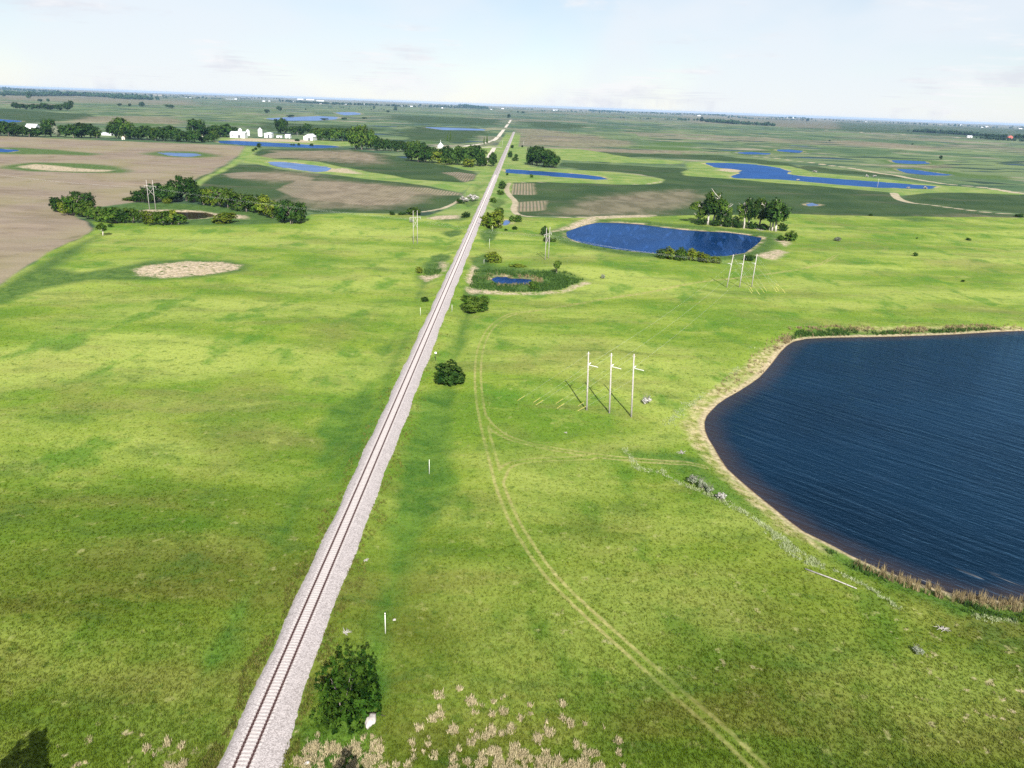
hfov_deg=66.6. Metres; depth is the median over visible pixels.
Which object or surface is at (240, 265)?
dry grass
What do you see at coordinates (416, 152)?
broadleaf tree
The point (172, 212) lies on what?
willow tree
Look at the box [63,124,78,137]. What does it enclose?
broadleaf tree
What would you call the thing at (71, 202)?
willow tree
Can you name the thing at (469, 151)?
broadleaf tree
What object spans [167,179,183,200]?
willow tree
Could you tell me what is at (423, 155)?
broadleaf tree
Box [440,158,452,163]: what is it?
broadleaf tree
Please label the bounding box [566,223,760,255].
pond
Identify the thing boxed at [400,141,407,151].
broadleaf tree
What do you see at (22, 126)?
broadleaf tree
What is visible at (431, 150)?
broadleaf tree
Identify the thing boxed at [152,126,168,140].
broadleaf tree
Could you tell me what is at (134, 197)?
willow tree
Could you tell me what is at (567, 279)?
rushes
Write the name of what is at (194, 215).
willow pond
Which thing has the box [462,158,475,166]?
broadleaf tree
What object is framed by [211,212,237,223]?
shrub
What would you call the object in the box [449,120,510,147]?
gravel road
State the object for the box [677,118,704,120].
distant wood
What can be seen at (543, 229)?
shrub
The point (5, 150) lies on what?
pond
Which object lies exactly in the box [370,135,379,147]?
broadleaf tree
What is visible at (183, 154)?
oval pond
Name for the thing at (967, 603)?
rushes
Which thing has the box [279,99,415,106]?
distant wood
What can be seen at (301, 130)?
broadleaf tree
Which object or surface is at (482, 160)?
broadleaf tree
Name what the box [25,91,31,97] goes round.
broadleaf tree
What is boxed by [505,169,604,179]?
strip pond
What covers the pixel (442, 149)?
broadleaf tree
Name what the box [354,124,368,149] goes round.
broadleaf tree
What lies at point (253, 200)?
willow tree
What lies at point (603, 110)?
distant wood
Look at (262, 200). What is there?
willow tree
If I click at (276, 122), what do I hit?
broadleaf tree
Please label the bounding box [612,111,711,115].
distant wood
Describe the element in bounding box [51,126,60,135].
broadleaf tree
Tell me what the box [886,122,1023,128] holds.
distant wood
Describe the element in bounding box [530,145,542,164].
broadleaf tree
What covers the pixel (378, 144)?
broadleaf tree
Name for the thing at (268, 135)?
storage building
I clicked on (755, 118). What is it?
distant wood
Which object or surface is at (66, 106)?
broadleaf tree
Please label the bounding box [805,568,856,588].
fallen pole
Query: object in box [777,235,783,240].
shrub
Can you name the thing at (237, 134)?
machine shed
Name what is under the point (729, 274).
utility pole
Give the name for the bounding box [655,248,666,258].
shrub
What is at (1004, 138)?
distant wood
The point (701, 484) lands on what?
shrub
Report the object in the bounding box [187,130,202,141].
broadleaf tree
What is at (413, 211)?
shrub
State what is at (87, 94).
distant wood
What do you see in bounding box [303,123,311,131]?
broadleaf tree
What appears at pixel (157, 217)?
willow tree
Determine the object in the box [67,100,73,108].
broadleaf tree
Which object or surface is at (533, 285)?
shrub
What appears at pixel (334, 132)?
broadleaf tree
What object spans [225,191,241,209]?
willow tree
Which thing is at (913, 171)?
tail pond
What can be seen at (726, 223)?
shrub
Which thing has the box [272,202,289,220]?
willow tree
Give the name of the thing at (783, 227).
shrub
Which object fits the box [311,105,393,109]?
distant wood
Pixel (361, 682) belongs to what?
juniper
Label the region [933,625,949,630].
dead branches
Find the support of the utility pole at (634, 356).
on the ground at (346, 237)
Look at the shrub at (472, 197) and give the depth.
593.16 m
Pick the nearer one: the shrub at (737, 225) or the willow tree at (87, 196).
the willow tree at (87, 196)
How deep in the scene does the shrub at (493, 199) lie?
589.20 m
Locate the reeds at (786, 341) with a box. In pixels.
[478,273,1021,348]
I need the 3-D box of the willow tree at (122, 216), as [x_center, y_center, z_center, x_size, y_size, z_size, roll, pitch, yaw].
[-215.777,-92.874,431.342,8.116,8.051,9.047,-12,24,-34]
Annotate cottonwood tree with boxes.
[689,201,706,218]
[701,193,718,224]
[702,189,725,219]
[713,208,729,225]
[720,200,732,220]
[725,212,739,226]
[736,199,753,228]
[742,197,761,228]
[756,197,768,224]
[763,197,793,231]
[766,199,782,230]
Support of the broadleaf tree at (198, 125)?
on the ground at (346, 237)
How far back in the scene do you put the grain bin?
1407.89 m
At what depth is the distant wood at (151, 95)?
8683.38 m
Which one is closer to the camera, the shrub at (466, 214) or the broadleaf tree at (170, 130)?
the shrub at (466, 214)
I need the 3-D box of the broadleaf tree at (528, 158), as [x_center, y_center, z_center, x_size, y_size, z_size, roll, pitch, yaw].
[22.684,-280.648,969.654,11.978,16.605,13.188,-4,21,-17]
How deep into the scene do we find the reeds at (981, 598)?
124.31 m
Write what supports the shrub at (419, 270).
on the ground at (346, 237)
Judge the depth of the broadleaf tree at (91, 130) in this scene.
1172.46 m
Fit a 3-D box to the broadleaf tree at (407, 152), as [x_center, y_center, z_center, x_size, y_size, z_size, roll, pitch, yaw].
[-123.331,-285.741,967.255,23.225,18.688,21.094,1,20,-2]
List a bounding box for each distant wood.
[0,87,86,92]
[0,90,159,99]
[6,88,75,91]
[71,91,219,98]
[149,94,282,99]
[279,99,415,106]
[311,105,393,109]
[418,104,472,108]
[458,104,488,108]
[541,109,633,113]
[589,109,621,111]
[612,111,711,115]
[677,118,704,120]
[705,118,775,125]
[708,114,816,120]
[771,117,808,118]
[794,117,913,123]
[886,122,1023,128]
[908,128,986,135]
[976,136,1023,140]
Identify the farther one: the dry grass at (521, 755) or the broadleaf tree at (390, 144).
the broadleaf tree at (390, 144)
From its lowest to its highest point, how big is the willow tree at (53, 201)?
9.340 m
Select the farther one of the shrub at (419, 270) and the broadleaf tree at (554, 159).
the broadleaf tree at (554, 159)
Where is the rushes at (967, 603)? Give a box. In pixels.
[431,246,1023,621]
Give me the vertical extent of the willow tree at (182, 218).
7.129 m
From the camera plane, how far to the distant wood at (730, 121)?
5268.21 m
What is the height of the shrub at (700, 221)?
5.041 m
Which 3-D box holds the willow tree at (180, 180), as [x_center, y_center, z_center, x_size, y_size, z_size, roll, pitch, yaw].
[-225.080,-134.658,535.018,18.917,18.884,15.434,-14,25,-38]
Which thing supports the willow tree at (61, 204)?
on the ground at (346, 237)
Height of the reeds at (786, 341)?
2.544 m
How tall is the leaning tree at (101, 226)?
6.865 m
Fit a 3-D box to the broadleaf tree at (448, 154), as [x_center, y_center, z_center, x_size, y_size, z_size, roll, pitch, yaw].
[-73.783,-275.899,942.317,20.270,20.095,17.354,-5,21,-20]
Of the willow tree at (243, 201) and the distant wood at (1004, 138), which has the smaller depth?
the willow tree at (243, 201)
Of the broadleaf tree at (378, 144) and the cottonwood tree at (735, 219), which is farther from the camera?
the broadleaf tree at (378, 144)
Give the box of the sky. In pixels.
[0,0,1023,124]
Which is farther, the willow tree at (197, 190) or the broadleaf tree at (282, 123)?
the broadleaf tree at (282, 123)
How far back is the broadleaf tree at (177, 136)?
1160.93 m
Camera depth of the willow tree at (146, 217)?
429.10 m
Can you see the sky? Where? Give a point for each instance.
(937, 61)
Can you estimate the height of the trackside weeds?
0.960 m
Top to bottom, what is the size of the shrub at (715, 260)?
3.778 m
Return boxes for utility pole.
[517,352,596,409]
[536,353,620,412]
[558,354,643,416]
[726,254,759,294]
[739,254,765,291]
[751,256,784,292]
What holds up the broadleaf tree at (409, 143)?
on the ground at (346, 237)
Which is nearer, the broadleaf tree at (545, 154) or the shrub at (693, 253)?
the shrub at (693, 253)
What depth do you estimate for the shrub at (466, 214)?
506.57 m
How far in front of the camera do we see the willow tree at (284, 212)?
448.46 m
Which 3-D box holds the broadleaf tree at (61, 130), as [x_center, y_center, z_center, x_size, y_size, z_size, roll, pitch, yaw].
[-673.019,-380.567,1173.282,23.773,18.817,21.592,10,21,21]
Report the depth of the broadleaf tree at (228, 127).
1347.39 m
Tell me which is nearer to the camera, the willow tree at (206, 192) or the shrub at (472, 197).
the willow tree at (206, 192)
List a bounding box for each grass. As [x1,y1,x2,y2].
[139,253,779,294]
[142,684,625,767]
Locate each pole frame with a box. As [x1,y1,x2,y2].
[146,180,155,209]
[409,210,420,243]
[544,228,551,258]
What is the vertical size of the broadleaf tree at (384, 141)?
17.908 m
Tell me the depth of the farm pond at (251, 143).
1197.91 m
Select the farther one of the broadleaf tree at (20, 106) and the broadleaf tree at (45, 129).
the broadleaf tree at (20, 106)
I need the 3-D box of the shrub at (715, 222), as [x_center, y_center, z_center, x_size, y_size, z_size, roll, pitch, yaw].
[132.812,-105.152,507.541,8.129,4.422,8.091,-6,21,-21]
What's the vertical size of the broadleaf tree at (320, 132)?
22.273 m
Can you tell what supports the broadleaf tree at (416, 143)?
on the ground at (346, 237)
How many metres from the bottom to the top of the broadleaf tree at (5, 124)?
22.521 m
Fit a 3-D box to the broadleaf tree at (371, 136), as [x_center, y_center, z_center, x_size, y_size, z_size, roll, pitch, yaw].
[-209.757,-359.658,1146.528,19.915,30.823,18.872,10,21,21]
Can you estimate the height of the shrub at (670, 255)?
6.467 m
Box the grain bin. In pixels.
[258,128,262,136]
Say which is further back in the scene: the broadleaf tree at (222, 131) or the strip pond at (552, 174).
the broadleaf tree at (222, 131)
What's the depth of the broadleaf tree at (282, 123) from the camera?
1526.25 m
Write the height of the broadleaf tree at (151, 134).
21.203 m
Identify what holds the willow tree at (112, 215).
on the ground at (346, 237)
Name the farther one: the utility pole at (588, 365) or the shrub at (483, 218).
the shrub at (483, 218)
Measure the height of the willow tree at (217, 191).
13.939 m
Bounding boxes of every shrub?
[161,199,171,203]
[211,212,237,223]
[406,207,420,214]
[415,266,422,273]
[433,359,465,386]
[456,198,464,203]
[460,294,489,312]
[461,195,468,201]
[461,211,470,217]
[467,194,478,200]
[480,213,490,226]
[484,251,502,262]
[485,210,503,228]
[489,197,496,202]
[494,207,503,214]
[498,181,506,188]
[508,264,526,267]
[514,215,521,221]
[529,280,538,289]
[540,225,548,235]
[642,394,651,403]
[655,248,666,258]
[665,246,676,259]
[673,246,687,260]
[687,248,698,260]
[687,474,698,483]
[696,217,707,224]
[697,477,707,488]
[698,251,710,262]
[706,484,713,493]
[710,219,720,225]
[711,256,721,263]
[716,492,726,498]
[721,220,732,226]
[733,222,741,227]
[744,255,755,260]
[746,221,759,228]
[758,223,769,229]
[777,223,788,230]
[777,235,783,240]
[783,230,797,240]
[913,644,924,654]
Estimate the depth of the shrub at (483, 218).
469.92 m
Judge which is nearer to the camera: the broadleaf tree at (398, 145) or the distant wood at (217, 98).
the broadleaf tree at (398, 145)
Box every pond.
[0,149,18,151]
[147,211,212,218]
[158,152,199,156]
[219,141,337,147]
[268,162,330,171]
[492,277,530,283]
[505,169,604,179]
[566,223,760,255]
[706,163,936,188]
[734,152,770,154]
[777,150,802,152]
[892,160,928,163]
[897,169,949,175]
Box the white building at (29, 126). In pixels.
[25,124,39,128]
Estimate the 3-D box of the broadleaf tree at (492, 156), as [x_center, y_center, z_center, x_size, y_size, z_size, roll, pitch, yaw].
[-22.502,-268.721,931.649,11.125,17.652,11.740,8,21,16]
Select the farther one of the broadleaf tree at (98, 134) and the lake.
the broadleaf tree at (98, 134)
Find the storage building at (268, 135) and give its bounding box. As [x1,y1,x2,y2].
[264,132,273,137]
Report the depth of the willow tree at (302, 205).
455.24 m
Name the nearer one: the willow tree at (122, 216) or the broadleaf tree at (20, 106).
the willow tree at (122, 216)
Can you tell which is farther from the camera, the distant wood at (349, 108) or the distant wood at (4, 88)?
the distant wood at (4, 88)
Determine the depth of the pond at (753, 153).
1483.70 m
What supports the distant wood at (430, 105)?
on the ground at (346, 237)
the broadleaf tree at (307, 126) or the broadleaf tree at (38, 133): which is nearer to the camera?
the broadleaf tree at (38, 133)
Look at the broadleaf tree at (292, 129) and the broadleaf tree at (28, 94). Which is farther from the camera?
the broadleaf tree at (28, 94)
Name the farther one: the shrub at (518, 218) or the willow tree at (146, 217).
the shrub at (518, 218)
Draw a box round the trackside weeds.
[196,292,456,767]
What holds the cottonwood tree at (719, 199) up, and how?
on the ground at (346, 237)
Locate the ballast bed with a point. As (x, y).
(274, 746)
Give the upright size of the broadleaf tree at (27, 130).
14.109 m
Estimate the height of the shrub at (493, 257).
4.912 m
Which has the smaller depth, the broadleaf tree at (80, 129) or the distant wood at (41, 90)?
the broadleaf tree at (80, 129)
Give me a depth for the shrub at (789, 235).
459.04 m
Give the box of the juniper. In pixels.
[308,645,381,735]
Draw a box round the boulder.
[365,712,375,728]
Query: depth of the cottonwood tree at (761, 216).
500.87 m
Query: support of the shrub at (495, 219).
on the ground at (346, 237)
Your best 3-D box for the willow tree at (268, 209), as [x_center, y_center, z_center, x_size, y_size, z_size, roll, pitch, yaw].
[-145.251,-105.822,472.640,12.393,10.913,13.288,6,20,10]
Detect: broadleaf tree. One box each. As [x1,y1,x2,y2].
[0,121,6,134]
[0,121,15,135]
[6,123,21,136]
[11,102,18,108]
[14,125,27,135]
[17,104,25,108]
[19,127,35,136]
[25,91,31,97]
[30,127,42,136]
[37,126,51,135]
[40,118,55,136]
[44,104,53,109]
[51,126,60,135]
[57,125,69,135]
[63,102,70,109]
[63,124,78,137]
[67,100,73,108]
[71,122,88,137]
[83,123,99,137]
[92,130,101,137]
[105,121,121,137]
[111,117,134,135]
[122,128,133,138]
[128,126,145,139]
[136,125,151,138]
[149,127,157,140]
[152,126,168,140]
[163,125,180,140]
[171,132,184,141]
[180,131,189,140]
[185,118,205,138]
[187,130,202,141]
[202,127,212,135]
[203,134,214,141]
[207,125,218,133]
[208,130,219,140]
[214,125,227,136]
[221,123,232,134]
[273,119,281,132]
[278,117,287,133]
[288,126,298,133]
[296,126,305,134]
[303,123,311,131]
[309,127,317,134]
[316,127,325,139]
[323,127,332,140]
[329,128,342,139]
[337,127,348,140]
[347,126,365,149]
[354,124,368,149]
[364,129,376,149]
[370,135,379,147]
[374,138,383,150]
[381,139,389,149]
[386,140,394,149]
[393,140,402,151]
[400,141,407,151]
[403,146,416,160]
[406,141,414,147]
[410,145,424,161]
[413,140,420,146]
[418,145,429,162]
[425,147,438,162]
[431,151,443,162]
[438,145,451,158]
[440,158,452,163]
[444,148,453,163]
[451,145,462,164]
[456,146,468,160]
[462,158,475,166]
[463,145,476,162]
[471,144,487,165]
[478,156,485,165]
[489,152,496,164]
[526,146,536,164]
[526,152,532,162]
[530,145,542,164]
[536,149,552,166]
[549,154,560,167]
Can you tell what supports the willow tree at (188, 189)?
on the ground at (346, 237)
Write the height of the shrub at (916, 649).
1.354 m
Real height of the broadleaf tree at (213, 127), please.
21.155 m
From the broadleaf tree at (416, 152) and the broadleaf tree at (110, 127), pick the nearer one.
the broadleaf tree at (416, 152)
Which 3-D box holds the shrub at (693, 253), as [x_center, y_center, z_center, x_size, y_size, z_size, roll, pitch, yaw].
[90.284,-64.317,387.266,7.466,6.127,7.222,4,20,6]
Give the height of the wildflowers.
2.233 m
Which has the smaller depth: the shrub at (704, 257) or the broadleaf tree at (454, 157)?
the shrub at (704, 257)
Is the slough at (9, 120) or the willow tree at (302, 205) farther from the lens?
the slough at (9, 120)
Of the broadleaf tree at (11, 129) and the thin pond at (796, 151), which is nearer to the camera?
the broadleaf tree at (11, 129)
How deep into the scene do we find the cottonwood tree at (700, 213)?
507.85 m
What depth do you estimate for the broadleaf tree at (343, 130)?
1346.64 m
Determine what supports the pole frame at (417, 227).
on the ground at (346, 237)
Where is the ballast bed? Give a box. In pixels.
[217,132,514,767]
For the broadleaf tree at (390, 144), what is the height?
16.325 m
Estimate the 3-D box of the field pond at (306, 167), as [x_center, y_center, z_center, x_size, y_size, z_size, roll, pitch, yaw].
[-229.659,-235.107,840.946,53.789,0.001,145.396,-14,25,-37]
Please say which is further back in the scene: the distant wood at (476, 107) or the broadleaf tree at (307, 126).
the distant wood at (476, 107)
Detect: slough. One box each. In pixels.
[0,119,20,121]
[266,116,337,120]
[336,112,360,114]
[426,127,483,129]
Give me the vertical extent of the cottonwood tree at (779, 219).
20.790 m
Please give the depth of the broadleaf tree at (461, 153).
918.57 m
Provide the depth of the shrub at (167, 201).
519.85 m
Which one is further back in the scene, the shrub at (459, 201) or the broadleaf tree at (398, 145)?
the broadleaf tree at (398, 145)
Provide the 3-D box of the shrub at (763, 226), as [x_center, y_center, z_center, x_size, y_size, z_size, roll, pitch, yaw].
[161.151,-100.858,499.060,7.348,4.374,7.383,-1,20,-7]
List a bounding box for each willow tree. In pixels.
[48,197,62,211]
[56,202,72,214]
[61,194,84,215]
[68,191,96,206]
[74,201,93,216]
[82,206,101,218]
[91,208,106,221]
[100,207,120,222]
[115,209,128,222]
[122,207,141,222]
[130,189,146,201]
[137,186,156,202]
[139,210,153,224]
[146,183,166,201]
[151,210,174,224]
[153,183,179,200]
[162,209,177,224]
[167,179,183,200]
[172,213,187,224]
[173,174,196,200]
[182,179,201,202]
[193,186,207,204]
[200,187,217,205]
[207,186,226,205]
[216,188,232,207]
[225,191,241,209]
[233,193,257,211]
[246,196,258,212]
[254,194,276,215]
[262,201,275,217]
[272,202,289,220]
[275,199,303,223]
[296,203,307,222]
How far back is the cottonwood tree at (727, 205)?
502.75 m
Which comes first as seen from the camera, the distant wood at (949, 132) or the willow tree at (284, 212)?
the willow tree at (284, 212)
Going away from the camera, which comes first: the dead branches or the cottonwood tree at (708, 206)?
the dead branches
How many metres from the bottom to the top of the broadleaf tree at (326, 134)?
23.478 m
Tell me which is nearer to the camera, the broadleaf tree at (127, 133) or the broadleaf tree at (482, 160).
the broadleaf tree at (482, 160)
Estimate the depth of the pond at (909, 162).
1373.52 m
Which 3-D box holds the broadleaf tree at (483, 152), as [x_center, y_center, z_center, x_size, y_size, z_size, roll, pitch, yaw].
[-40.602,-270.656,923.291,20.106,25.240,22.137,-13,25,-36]
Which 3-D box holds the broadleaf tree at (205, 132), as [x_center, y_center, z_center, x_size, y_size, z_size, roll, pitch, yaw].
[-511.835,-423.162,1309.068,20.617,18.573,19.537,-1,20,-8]
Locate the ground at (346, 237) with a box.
[0,87,1023,767]
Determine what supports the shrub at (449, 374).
on the ground at (346, 237)
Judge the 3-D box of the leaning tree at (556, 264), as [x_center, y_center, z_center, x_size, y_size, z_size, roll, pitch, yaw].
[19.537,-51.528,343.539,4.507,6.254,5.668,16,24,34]
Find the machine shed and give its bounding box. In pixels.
[230,131,247,137]
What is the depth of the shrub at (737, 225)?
502.87 m
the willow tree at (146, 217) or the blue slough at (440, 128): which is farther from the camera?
the blue slough at (440, 128)
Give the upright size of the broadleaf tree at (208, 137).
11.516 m
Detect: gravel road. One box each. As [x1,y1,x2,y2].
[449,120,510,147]
[487,148,495,161]
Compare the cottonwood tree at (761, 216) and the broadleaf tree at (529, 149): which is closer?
the cottonwood tree at (761, 216)
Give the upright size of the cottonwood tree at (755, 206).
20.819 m
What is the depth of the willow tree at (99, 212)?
433.31 m
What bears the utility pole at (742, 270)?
on the ground at (346, 237)
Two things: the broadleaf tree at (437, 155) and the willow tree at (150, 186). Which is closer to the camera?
the willow tree at (150, 186)
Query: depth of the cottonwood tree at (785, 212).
485.70 m
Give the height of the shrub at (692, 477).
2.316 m
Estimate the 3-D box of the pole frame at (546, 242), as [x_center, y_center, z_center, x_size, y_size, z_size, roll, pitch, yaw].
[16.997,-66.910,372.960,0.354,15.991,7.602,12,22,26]
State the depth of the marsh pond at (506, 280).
331.76 m
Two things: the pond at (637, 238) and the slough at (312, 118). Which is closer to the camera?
the pond at (637, 238)
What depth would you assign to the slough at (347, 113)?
3946.16 m
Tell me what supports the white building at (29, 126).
on the ground at (346, 237)
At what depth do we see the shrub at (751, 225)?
500.74 m
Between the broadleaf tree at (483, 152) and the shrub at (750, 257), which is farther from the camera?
the broadleaf tree at (483, 152)
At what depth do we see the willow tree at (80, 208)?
447.88 m
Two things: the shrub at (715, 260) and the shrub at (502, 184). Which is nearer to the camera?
the shrub at (715, 260)
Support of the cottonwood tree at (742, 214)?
on the ground at (346, 237)
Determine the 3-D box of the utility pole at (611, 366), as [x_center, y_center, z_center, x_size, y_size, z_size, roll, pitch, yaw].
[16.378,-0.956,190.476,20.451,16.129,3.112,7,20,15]
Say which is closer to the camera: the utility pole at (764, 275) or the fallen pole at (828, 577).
the fallen pole at (828, 577)
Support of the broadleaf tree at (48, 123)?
on the ground at (346, 237)
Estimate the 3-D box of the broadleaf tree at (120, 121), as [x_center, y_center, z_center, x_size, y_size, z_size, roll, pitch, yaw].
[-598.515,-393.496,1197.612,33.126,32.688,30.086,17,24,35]
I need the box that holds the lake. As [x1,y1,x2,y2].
[705,331,1023,600]
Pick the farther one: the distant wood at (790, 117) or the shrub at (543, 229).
the distant wood at (790, 117)
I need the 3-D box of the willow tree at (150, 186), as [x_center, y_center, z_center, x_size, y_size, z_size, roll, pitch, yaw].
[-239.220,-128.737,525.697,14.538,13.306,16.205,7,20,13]
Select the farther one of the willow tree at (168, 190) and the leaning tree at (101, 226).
the willow tree at (168, 190)
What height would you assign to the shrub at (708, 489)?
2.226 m
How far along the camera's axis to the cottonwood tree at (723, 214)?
502.88 m
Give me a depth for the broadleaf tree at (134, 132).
1171.74 m
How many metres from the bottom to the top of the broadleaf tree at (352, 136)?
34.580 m
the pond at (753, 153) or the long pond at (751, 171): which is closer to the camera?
the long pond at (751, 171)
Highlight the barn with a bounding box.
[303,134,316,140]
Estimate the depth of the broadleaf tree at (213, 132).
1216.24 m
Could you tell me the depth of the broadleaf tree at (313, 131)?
1379.59 m
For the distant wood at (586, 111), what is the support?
on the ground at (346, 237)
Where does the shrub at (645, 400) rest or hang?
on the ground at (346, 237)
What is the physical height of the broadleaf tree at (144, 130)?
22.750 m
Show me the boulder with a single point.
(370, 721)
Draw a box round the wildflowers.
[622,346,1017,622]
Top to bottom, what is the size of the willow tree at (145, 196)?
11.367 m
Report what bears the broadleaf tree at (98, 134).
on the ground at (346, 237)
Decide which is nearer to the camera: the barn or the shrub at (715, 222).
the shrub at (715, 222)
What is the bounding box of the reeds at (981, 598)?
[653,252,1023,611]
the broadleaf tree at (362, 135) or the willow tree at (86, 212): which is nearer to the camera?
the willow tree at (86, 212)
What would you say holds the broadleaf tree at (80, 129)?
on the ground at (346, 237)
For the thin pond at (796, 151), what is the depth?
1620.68 m
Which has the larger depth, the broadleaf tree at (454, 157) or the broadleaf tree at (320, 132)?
the broadleaf tree at (320, 132)
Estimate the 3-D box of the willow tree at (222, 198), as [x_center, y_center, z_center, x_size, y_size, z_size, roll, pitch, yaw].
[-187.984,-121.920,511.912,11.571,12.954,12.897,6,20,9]
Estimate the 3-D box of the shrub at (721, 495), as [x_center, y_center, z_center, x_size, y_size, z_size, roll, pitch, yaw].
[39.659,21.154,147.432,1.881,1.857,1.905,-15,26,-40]
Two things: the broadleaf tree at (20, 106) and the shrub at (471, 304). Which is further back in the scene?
the broadleaf tree at (20, 106)
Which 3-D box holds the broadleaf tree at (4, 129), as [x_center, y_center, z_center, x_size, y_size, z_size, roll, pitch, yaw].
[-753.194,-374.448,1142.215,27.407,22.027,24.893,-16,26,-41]
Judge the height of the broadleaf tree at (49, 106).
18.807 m
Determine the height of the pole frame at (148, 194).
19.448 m
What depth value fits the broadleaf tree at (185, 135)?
1168.44 m
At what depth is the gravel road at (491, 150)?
1214.49 m
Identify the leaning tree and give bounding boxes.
[95,223,106,233]
[553,260,561,272]
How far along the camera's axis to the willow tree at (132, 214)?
431.38 m
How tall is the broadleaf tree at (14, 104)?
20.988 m
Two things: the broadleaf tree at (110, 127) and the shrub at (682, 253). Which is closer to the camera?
the shrub at (682, 253)
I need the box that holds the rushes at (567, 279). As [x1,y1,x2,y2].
[423,268,1000,339]
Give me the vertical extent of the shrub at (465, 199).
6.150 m
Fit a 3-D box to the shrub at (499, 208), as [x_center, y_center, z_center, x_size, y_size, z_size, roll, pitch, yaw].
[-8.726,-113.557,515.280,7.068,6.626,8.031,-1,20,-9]

